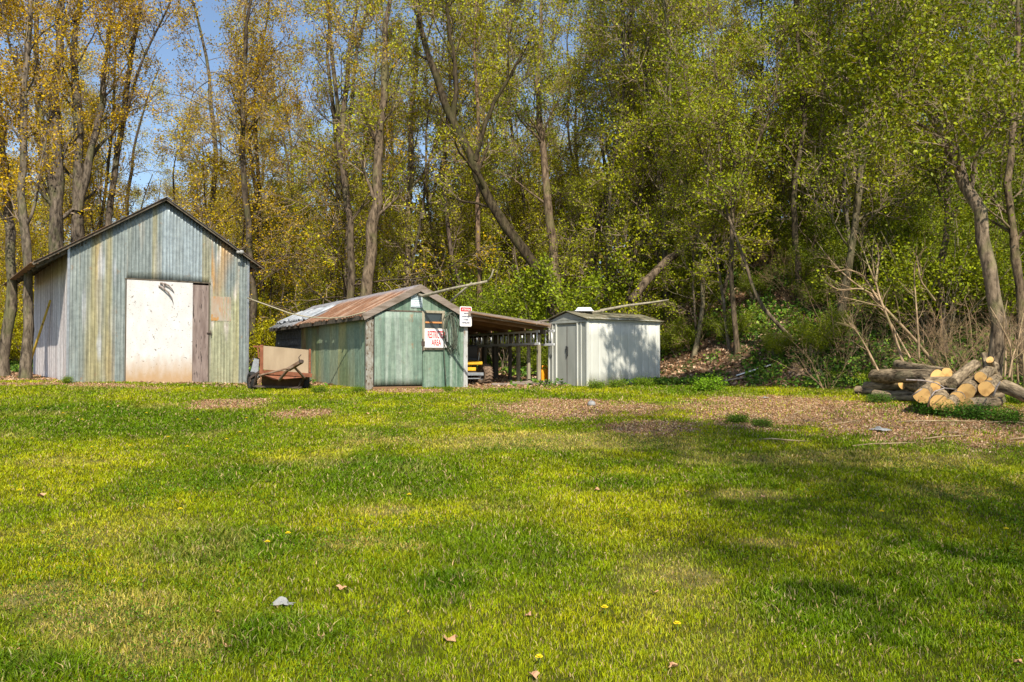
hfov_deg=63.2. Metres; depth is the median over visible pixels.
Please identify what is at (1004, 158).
young tree
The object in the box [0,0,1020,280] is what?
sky
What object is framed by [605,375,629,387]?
weed
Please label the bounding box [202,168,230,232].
woodland tree
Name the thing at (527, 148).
woodland tree
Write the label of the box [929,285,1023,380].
bare shrub
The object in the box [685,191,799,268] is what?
shrub
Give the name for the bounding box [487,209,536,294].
young tree
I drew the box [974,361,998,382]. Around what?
log
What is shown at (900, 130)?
young tree
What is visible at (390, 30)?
woodland tree
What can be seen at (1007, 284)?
shrub
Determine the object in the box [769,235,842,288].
shrub
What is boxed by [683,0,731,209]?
woodland tree
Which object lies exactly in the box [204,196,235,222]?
woodland tree
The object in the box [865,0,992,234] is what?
woodland tree
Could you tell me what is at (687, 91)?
forked tree
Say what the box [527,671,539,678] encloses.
fallen leaf
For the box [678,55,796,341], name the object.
bent sapling
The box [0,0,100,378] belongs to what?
maple tree
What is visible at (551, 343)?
ladder
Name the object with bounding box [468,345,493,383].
garden tractor
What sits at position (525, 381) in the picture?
timber
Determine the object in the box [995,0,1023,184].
woodland tree
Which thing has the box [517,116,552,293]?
woodland tree
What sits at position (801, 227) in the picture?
shrub
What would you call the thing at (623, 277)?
shrub
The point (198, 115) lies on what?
woodland tree
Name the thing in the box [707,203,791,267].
shrub
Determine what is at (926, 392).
log
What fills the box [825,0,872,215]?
woodland tree
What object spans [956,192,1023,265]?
shrub
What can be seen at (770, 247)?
shrub
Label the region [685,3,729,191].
woodland tree
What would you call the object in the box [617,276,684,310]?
shrub
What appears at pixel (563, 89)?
woodland tree
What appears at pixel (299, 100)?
woodland tree
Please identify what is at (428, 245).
distant woodland
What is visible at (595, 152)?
woodland tree
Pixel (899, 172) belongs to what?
young tree
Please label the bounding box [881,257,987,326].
shrub
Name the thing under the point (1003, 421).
stick
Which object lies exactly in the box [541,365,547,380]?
fuel can
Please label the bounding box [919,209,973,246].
shrub
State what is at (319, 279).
young tree
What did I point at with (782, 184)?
woodland tree
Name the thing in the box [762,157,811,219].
young tree
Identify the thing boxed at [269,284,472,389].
garden shed
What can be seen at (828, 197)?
young tree
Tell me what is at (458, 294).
stick
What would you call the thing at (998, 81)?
woodland tree
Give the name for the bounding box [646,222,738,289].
shrub
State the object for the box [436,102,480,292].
woodland tree
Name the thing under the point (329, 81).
woodland tree
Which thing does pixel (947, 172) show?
woodland tree
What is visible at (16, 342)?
shrub
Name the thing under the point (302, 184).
young tree
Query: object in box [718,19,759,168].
woodland tree
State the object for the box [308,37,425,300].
woodland tree
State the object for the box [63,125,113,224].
woodland tree
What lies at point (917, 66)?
leaning tree
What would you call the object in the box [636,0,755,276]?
young tree
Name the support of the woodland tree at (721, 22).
on the ground at (600, 576)
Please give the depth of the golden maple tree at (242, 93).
29.95 m
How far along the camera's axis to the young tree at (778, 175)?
28.94 m
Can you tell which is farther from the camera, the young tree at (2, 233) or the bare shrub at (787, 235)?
the young tree at (2, 233)
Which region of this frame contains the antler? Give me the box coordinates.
[158,282,173,300]
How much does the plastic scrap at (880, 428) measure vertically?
0.056 m
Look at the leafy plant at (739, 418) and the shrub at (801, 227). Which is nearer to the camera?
the leafy plant at (739, 418)
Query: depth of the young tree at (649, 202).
27.08 m
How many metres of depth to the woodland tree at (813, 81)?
28.84 m
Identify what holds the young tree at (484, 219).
on the ground at (600, 576)
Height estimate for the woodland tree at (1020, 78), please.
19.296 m
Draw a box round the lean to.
[468,310,550,382]
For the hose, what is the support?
hanging from the garden shed at (379, 343)
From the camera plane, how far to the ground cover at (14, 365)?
21.01 m
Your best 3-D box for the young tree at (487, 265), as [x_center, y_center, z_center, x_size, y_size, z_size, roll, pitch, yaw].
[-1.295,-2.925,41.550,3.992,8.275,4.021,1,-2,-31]
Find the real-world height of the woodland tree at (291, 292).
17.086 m
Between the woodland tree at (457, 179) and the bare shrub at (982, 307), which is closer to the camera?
the bare shrub at (982, 307)
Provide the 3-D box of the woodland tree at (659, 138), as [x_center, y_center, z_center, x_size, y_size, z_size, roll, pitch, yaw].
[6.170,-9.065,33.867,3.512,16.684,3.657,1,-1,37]
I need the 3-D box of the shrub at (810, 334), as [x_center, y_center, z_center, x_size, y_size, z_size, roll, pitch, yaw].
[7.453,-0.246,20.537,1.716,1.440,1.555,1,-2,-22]
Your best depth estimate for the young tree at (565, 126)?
34.92 m
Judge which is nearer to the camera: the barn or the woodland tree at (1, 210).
the barn
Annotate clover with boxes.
[0,398,1023,681]
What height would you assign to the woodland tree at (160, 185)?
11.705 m
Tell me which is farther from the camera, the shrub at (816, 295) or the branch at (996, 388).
the shrub at (816, 295)
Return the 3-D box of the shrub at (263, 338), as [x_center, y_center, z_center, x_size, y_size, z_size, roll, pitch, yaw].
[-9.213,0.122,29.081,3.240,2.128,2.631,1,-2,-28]
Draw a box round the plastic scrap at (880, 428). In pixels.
[870,426,889,430]
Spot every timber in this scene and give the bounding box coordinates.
[491,383,548,384]
[512,380,547,382]
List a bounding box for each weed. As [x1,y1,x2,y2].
[60,375,73,383]
[310,382,328,392]
[349,383,365,391]
[441,385,452,391]
[583,379,605,388]
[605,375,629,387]
[629,373,656,385]
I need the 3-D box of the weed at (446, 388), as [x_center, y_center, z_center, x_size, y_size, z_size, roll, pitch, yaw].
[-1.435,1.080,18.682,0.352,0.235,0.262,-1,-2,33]
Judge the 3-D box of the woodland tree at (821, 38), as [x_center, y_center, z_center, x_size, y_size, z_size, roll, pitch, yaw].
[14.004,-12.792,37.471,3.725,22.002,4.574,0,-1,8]
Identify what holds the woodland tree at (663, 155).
on the ground at (600, 576)
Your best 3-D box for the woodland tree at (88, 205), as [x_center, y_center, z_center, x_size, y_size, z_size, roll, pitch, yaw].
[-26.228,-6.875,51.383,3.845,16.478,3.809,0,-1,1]
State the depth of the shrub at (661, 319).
26.37 m
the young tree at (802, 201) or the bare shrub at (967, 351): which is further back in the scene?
the young tree at (802, 201)
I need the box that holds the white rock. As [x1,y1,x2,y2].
[587,400,595,405]
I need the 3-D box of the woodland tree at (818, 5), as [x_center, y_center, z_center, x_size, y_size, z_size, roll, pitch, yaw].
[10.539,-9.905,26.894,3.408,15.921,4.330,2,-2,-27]
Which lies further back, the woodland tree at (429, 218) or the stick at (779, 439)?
the woodland tree at (429, 218)
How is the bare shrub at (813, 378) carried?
on the ground at (600, 576)
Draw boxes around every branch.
[418,269,493,296]
[589,299,668,312]
[906,379,944,387]
[927,388,957,406]
[993,381,1000,396]
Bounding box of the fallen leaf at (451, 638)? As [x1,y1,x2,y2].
[441,630,458,640]
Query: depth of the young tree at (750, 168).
44.19 m
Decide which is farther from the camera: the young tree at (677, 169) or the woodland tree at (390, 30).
the woodland tree at (390, 30)
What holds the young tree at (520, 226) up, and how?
on the ground at (600, 576)
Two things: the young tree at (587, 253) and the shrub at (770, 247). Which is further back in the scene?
the young tree at (587, 253)
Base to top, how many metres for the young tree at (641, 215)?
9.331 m
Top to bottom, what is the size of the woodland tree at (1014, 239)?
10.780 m
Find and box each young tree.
[0,161,18,304]
[0,166,70,308]
[0,167,64,342]
[0,204,46,359]
[0,254,33,359]
[6,203,49,359]
[154,108,240,234]
[215,155,278,324]
[239,170,309,320]
[253,177,300,322]
[259,169,325,318]
[289,155,383,304]
[292,217,356,311]
[294,185,342,305]
[325,151,407,298]
[355,228,410,293]
[358,204,426,292]
[411,233,447,295]
[424,170,501,301]
[433,165,497,307]
[444,175,504,303]
[448,208,519,300]
[451,168,514,302]
[455,138,563,350]
[455,222,499,291]
[482,145,553,338]
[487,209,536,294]
[499,236,534,350]
[508,149,594,314]
[517,88,604,293]
[517,153,569,290]
[528,168,612,309]
[533,164,605,296]
[556,89,696,334]
[561,217,617,310]
[579,87,675,312]
[586,146,644,298]
[593,17,715,317]
[627,137,700,260]
[633,83,704,251]
[633,179,698,255]
[635,99,734,334]
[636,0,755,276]
[662,0,794,302]
[666,76,764,350]
[670,95,717,253]
[685,108,773,259]
[710,147,764,194]
[731,20,830,265]
[749,0,866,274]
[754,17,835,230]
[760,106,848,233]
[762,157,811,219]
[788,127,847,229]
[798,0,912,251]
[818,36,907,224]
[824,48,962,280]
[832,86,925,236]
[851,0,959,210]
[869,93,943,207]
[903,0,1023,242]
[913,36,1000,213]
[930,102,1016,220]
[952,71,1023,217]
[960,17,1023,213]
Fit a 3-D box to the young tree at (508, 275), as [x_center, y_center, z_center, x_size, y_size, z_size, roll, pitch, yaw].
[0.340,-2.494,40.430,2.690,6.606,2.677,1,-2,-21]
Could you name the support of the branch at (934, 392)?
on the ground at (600, 576)
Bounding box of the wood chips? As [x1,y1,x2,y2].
[0,381,1023,457]
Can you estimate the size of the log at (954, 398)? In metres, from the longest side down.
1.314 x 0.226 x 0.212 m
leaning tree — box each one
[378,0,569,317]
[808,0,1023,402]
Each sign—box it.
[411,293,421,307]
[425,329,446,347]
[460,306,471,326]
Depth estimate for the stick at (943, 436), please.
11.57 m
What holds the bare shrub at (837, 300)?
on the ground at (600, 576)
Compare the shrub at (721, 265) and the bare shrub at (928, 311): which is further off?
the shrub at (721, 265)
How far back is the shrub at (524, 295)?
31.58 m
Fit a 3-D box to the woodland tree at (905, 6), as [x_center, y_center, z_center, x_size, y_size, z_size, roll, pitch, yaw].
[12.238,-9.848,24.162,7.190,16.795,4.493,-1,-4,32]
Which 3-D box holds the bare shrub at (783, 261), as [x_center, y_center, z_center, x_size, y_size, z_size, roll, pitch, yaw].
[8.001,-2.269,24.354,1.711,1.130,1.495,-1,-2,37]
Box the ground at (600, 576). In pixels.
[0,272,1023,681]
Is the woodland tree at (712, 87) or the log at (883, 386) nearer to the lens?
the log at (883, 386)
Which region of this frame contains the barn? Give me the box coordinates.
[3,196,264,383]
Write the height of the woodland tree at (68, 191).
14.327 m
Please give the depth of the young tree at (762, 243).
24.77 m
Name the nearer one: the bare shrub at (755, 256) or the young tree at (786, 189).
the bare shrub at (755, 256)
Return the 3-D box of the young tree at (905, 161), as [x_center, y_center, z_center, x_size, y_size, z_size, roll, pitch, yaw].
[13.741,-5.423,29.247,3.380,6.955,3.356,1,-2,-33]
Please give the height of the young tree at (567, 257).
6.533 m
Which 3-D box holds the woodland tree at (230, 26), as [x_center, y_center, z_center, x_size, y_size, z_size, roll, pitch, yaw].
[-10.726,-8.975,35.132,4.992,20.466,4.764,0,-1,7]
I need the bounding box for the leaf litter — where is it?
[0,271,1016,387]
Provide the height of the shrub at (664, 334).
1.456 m
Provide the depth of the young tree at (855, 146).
29.05 m
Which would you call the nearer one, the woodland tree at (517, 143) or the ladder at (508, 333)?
the ladder at (508, 333)
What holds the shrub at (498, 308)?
on the ground at (600, 576)
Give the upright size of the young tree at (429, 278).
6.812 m
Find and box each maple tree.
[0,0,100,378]
[1,0,174,252]
[93,0,202,226]
[168,0,391,365]
[207,0,502,325]
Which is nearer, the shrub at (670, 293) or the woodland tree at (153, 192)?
the shrub at (670, 293)
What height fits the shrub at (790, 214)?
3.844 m
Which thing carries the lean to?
on the ground at (600, 576)
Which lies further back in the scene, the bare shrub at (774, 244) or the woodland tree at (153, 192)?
the woodland tree at (153, 192)
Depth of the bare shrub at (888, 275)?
21.72 m
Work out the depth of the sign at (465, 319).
20.18 m
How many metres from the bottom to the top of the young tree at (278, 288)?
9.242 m
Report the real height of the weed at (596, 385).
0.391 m
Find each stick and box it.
[450,282,471,301]
[756,438,808,441]
[826,420,860,425]
[853,442,917,446]
[896,420,983,421]
[922,435,968,439]
[986,421,1023,422]
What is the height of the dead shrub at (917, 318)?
2.703 m
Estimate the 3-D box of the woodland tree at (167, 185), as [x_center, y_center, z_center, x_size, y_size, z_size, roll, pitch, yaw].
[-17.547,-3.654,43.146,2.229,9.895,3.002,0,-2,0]
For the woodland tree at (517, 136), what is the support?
on the ground at (600, 576)
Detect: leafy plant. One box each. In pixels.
[690,370,733,391]
[720,412,753,422]
[746,416,775,427]
[827,368,849,380]
[850,368,869,386]
[860,389,894,403]
[905,396,941,415]
[926,397,967,417]
[948,399,1000,420]
[984,401,1023,423]
[1003,394,1021,403]
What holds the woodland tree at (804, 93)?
on the ground at (600, 576)
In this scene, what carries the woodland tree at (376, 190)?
on the ground at (600, 576)
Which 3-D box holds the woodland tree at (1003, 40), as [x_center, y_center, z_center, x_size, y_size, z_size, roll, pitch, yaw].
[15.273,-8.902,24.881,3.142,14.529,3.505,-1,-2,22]
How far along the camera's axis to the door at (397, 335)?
19.39 m
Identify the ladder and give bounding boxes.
[468,330,539,346]
[478,330,554,347]
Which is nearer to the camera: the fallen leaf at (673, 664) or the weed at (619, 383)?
the fallen leaf at (673, 664)
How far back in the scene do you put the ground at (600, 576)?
6.03 m
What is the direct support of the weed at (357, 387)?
on the ground at (600, 576)
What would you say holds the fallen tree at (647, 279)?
on the ground at (600, 576)
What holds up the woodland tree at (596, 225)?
on the ground at (600, 576)
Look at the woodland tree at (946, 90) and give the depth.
44.27 m
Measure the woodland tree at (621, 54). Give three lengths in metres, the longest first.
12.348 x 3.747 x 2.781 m
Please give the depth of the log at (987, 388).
13.79 m
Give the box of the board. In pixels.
[724,374,757,380]
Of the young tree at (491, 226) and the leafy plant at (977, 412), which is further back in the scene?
the young tree at (491, 226)
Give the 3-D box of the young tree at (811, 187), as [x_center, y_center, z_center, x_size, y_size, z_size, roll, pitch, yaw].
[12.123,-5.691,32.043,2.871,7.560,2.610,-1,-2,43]
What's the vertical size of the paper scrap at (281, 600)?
0.047 m
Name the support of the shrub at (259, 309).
on the ground at (600, 576)
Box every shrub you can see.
[0,294,22,360]
[0,329,20,359]
[249,286,298,361]
[249,315,281,365]
[269,286,325,318]
[275,286,327,317]
[430,251,580,368]
[452,266,537,354]
[458,275,581,351]
[490,245,652,360]
[512,336,547,374]
[586,244,657,306]
[601,294,684,330]
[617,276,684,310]
[633,259,716,314]
[636,269,717,330]
[637,247,715,294]
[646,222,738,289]
[653,315,677,349]
[660,314,711,356]
[661,289,716,351]
[675,213,757,274]
[680,269,729,311]
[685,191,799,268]
[702,224,753,273]
[702,304,768,342]
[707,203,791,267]
[710,185,827,266]
[720,227,780,270]
[734,264,772,302]
[740,213,799,268]
[747,227,791,270]
[750,226,824,303]
[757,320,796,358]
[758,220,817,266]
[761,250,804,279]
[765,216,817,269]
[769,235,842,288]
[770,326,867,388]
[774,233,829,267]
[779,201,844,262]
[785,197,803,235]
[785,276,888,362]
[786,267,839,307]
[788,196,911,297]
[789,305,849,357]
[798,258,877,340]
[802,178,971,271]
[809,192,1023,345]
[812,221,935,364]
[816,304,854,338]
[836,232,935,370]
[839,182,940,261]
[844,205,958,275]
[848,303,911,360]
[848,338,928,370]
[850,231,931,316]
[860,213,979,283]
[870,179,1007,256]
[875,242,996,335]
[881,241,964,318]
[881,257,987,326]
[884,307,1022,373]
[884,321,1007,375]
[888,284,1023,381]
[891,279,975,358]
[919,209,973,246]
[927,228,1023,338]
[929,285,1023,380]
[939,224,1023,297]
[946,321,1009,368]
[948,279,1015,338]
[953,164,1023,252]
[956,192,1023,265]
[970,292,1007,316]
[972,215,1023,273]
[974,292,1015,362]
[981,321,1023,375]
[984,300,1023,383]
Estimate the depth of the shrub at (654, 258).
28.64 m
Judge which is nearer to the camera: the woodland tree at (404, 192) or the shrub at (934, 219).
the shrub at (934, 219)
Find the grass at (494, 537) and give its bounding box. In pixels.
[0,317,1023,681]
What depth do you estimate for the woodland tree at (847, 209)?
23.21 m
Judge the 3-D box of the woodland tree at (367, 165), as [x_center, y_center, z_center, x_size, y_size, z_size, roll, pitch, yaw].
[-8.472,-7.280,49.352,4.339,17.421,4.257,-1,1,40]
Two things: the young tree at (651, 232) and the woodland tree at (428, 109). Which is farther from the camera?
the young tree at (651, 232)
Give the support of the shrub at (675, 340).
on the ground at (600, 576)
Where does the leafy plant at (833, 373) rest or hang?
on the ground at (600, 576)
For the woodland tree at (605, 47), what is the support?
on the ground at (600, 576)
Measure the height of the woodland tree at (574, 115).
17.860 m
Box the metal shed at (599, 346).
[547,311,663,386]
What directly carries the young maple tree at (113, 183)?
on the ground at (600, 576)
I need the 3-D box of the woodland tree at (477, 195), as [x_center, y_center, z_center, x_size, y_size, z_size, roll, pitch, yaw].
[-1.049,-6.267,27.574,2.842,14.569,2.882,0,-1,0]
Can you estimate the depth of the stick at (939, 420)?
12.85 m
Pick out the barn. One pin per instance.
(116, 313)
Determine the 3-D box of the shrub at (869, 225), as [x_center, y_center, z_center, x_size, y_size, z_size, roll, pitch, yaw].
[11.083,-3.214,25.002,4.586,2.946,4.225,0,-1,16]
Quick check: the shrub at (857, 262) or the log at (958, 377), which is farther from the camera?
the shrub at (857, 262)
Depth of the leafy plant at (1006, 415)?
12.63 m
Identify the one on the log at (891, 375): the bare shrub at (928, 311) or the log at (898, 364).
the log at (898, 364)
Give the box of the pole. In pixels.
[32,300,50,358]
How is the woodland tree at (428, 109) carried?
on the ground at (600, 576)
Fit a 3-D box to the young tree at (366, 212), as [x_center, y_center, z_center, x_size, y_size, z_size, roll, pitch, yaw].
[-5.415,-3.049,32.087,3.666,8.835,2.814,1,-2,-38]
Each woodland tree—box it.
[0,0,135,302]
[0,51,71,312]
[0,149,33,260]
[0,192,33,301]
[13,119,63,267]
[27,54,101,255]
[37,42,109,255]
[39,121,126,243]
[48,0,165,242]
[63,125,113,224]
[67,26,204,235]
[68,106,112,242]
[89,0,340,306]
[104,161,148,212]
[113,148,164,220]
[132,166,184,211]
[140,109,241,236]
[156,178,192,213]
[176,81,252,243]
[189,47,312,310]
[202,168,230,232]
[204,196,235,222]
[205,0,295,322]
[205,16,338,307]
[207,49,327,309]
[217,46,342,317]
[227,96,313,306]
[229,44,342,309]
[231,120,285,279]
[255,0,455,302]
[264,109,341,301]
[280,0,384,301]
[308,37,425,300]
[316,0,415,291]
[321,0,429,296]
[321,99,358,293]
[327,77,401,291]
[340,0,531,288]
[340,139,382,296]
[347,0,422,291]
[359,19,451,287]
[362,128,420,286]
[389,0,487,290]
[414,49,474,282]
[419,0,495,305]
[423,109,466,303]
[436,0,519,360]
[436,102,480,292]
[443,0,521,292]
[448,0,573,293]
[457,51,509,242]
[459,26,527,271]
[482,0,620,298]
[488,47,558,349]
[502,105,557,277]
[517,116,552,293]
[520,53,575,246]
[520,129,583,348]
[536,0,611,305]
[543,0,640,290]
[559,0,678,308]
[561,125,607,293]
[570,0,668,312]
[585,0,663,308]
[588,0,771,358]
[604,0,661,290]
[606,0,692,313]
[607,71,640,303]
[609,0,717,338]
[610,4,649,261]
[620,0,699,312]
[634,0,702,265]
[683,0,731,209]
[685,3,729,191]
[700,0,762,204]
[700,6,749,219]
[715,0,796,280]
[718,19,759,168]
[732,61,779,206]
[748,0,846,265]
[752,0,930,292]
[758,0,854,222]
[759,0,845,303]
[765,1,849,208]
[770,1,812,215]
[773,0,865,213]
[781,0,850,209]
[786,0,953,333]
[789,0,892,224]
[805,0,898,279]
[807,0,956,212]
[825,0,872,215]
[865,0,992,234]
[873,11,914,179]
[888,0,1005,353]
[922,11,970,212]
[924,0,1023,384]
[927,0,991,162]
[934,1,989,135]
[963,0,1023,207]
[975,0,1023,151]
[980,0,1023,192]
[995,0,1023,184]
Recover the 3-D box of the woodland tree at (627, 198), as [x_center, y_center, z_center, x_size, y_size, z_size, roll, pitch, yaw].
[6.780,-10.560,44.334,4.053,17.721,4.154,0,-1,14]
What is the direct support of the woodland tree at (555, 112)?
on the ground at (600, 576)
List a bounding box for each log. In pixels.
[854,386,909,394]
[862,381,904,389]
[868,369,943,382]
[871,390,914,400]
[893,360,951,375]
[904,383,917,391]
[913,381,940,402]
[917,376,972,387]
[930,379,945,390]
[930,385,954,409]
[941,394,959,410]
[945,360,981,389]
[950,383,965,405]
[957,374,979,399]
[964,397,1002,408]
[973,389,1004,397]
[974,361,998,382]
[978,379,999,396]
[980,352,989,367]
[984,374,1000,381]
[986,356,1001,380]
[997,380,1023,401]
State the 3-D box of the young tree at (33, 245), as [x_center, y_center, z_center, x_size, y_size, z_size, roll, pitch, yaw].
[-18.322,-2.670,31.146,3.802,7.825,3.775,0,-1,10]
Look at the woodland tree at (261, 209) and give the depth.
40.50 m
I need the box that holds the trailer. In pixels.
[247,345,311,389]
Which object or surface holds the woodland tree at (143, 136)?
on the ground at (600, 576)
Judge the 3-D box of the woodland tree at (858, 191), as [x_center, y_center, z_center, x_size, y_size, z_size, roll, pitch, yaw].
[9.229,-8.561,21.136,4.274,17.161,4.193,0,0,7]
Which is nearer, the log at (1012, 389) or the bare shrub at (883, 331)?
the log at (1012, 389)
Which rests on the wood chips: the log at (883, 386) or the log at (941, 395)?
the log at (941, 395)
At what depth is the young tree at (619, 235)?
24.53 m
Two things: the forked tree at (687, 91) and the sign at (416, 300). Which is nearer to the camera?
the sign at (416, 300)
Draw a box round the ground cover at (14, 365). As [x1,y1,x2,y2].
[9,265,1023,388]
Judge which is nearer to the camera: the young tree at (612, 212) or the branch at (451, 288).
the branch at (451, 288)
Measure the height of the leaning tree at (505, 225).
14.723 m
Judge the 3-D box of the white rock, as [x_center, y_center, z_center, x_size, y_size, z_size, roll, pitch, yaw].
[1.526,1.197,15.975,0.170,0.115,0.166,0,-1,0]
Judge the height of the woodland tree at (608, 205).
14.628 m
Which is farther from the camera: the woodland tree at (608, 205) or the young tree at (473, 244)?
the young tree at (473, 244)
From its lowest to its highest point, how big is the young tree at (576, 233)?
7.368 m
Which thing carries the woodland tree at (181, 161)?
on the ground at (600, 576)
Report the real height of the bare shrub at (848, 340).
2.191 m
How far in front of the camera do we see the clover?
6.31 m
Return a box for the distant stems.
[0,152,938,352]
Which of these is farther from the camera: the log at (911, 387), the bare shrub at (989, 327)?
the bare shrub at (989, 327)
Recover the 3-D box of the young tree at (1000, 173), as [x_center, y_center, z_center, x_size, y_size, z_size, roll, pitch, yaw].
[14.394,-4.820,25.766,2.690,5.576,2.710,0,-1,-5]
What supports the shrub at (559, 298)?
on the ground at (600, 576)
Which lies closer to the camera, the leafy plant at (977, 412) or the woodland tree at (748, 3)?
the leafy plant at (977, 412)
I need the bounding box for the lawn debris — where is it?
[1,384,1023,681]
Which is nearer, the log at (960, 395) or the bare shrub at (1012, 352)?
the log at (960, 395)
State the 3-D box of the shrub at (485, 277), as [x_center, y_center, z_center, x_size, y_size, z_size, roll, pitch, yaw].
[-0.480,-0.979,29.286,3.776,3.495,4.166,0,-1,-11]
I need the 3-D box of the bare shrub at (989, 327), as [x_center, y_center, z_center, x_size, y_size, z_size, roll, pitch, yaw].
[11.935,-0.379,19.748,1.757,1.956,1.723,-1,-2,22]
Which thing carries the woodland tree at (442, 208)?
on the ground at (600, 576)
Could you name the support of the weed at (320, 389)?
on the ground at (600, 576)
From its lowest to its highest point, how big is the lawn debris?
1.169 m
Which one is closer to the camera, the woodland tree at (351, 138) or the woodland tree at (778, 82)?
the woodland tree at (778, 82)
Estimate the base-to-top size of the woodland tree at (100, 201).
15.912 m
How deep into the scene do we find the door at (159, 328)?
20.14 m
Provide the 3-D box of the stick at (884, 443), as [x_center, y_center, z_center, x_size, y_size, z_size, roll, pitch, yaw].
[5.014,1.389,11.172,1.002,0.052,0.060,0,-1,-10]
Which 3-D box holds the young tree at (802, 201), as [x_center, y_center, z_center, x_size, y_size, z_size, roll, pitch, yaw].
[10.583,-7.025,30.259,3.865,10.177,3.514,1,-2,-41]
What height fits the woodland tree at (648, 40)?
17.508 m
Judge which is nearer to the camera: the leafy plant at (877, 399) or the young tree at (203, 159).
the leafy plant at (877, 399)
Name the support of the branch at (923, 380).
on the log at (941, 395)
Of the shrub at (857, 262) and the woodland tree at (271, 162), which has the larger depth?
the woodland tree at (271, 162)
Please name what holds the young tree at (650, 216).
on the ground at (600, 576)
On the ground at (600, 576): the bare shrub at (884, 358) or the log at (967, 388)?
the bare shrub at (884, 358)
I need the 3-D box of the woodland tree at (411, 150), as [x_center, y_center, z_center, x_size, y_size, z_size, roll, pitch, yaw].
[-3.675,-7.616,30.542,2.740,17.638,3.659,1,-2,-37]
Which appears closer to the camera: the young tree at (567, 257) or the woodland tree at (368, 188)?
the young tree at (567, 257)
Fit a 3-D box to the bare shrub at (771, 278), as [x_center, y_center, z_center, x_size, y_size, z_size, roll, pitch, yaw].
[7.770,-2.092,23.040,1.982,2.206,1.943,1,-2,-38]
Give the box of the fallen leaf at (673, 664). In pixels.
[669,662,678,666]
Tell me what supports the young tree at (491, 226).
on the ground at (600, 576)
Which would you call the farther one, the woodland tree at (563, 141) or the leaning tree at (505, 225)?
the woodland tree at (563, 141)
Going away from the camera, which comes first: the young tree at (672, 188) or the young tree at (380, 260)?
the young tree at (672, 188)
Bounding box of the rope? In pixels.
[247,297,364,318]
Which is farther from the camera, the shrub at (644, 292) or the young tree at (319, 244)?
the young tree at (319, 244)
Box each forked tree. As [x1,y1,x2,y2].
[485,0,588,302]
[632,0,826,354]
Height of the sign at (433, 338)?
0.452 m
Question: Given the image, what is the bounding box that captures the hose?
[442,312,459,386]
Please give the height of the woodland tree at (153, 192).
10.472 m
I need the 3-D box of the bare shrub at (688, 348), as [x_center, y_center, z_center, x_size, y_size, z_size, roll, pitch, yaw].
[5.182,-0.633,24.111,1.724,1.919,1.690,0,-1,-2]
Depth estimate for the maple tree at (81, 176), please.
29.45 m
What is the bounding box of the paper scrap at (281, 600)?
[273,596,295,604]
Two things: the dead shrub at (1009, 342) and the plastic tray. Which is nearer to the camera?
the dead shrub at (1009, 342)
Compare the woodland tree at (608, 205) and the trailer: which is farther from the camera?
the woodland tree at (608, 205)
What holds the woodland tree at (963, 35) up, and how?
on the ground at (600, 576)
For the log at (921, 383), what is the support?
on the log at (911, 387)
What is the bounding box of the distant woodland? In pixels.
[0,119,1022,354]
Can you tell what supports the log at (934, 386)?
on the log at (941, 395)
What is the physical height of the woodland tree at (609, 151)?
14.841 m
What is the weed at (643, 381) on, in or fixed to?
on the ground at (600, 576)
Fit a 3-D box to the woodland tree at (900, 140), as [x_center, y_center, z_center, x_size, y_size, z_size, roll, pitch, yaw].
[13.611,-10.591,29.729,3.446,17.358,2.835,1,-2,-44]
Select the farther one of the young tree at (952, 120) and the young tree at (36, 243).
the young tree at (36, 243)
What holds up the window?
in the garden shed at (379, 343)
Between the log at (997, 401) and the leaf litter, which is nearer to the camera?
the log at (997, 401)
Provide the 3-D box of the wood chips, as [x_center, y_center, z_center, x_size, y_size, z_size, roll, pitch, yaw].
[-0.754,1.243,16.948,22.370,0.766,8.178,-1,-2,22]
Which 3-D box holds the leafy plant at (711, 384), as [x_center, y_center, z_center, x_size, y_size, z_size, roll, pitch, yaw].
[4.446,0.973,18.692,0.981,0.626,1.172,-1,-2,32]
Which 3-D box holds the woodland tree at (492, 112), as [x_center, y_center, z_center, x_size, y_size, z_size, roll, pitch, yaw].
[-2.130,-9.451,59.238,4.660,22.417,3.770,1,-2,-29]
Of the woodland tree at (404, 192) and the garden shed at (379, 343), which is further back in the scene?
the woodland tree at (404, 192)
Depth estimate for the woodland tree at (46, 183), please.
52.75 m
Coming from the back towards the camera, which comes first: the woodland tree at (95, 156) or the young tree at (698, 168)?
the woodland tree at (95, 156)
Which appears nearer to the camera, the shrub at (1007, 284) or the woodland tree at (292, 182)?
the shrub at (1007, 284)
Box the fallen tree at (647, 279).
[627,231,729,303]
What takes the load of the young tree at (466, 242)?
on the ground at (600, 576)
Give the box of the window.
[424,310,444,328]
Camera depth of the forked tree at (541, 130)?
27.15 m
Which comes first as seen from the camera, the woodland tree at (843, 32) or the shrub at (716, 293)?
the shrub at (716, 293)
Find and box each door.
[126,280,192,382]
[374,311,421,385]
[557,325,576,385]
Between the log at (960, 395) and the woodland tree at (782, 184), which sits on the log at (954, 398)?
the log at (960, 395)
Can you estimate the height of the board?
0.189 m
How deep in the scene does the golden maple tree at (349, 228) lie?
27.04 m
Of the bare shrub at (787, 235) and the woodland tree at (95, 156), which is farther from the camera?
the woodland tree at (95, 156)
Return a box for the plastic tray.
[575,307,593,311]
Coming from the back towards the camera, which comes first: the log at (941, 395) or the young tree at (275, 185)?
the young tree at (275, 185)
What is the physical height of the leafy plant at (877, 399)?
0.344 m
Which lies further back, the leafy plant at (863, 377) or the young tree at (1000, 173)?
the young tree at (1000, 173)
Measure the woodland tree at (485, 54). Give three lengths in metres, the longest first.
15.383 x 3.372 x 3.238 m
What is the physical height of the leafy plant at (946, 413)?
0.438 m
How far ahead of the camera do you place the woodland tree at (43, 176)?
41.23 m
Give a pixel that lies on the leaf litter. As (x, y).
(475, 383)

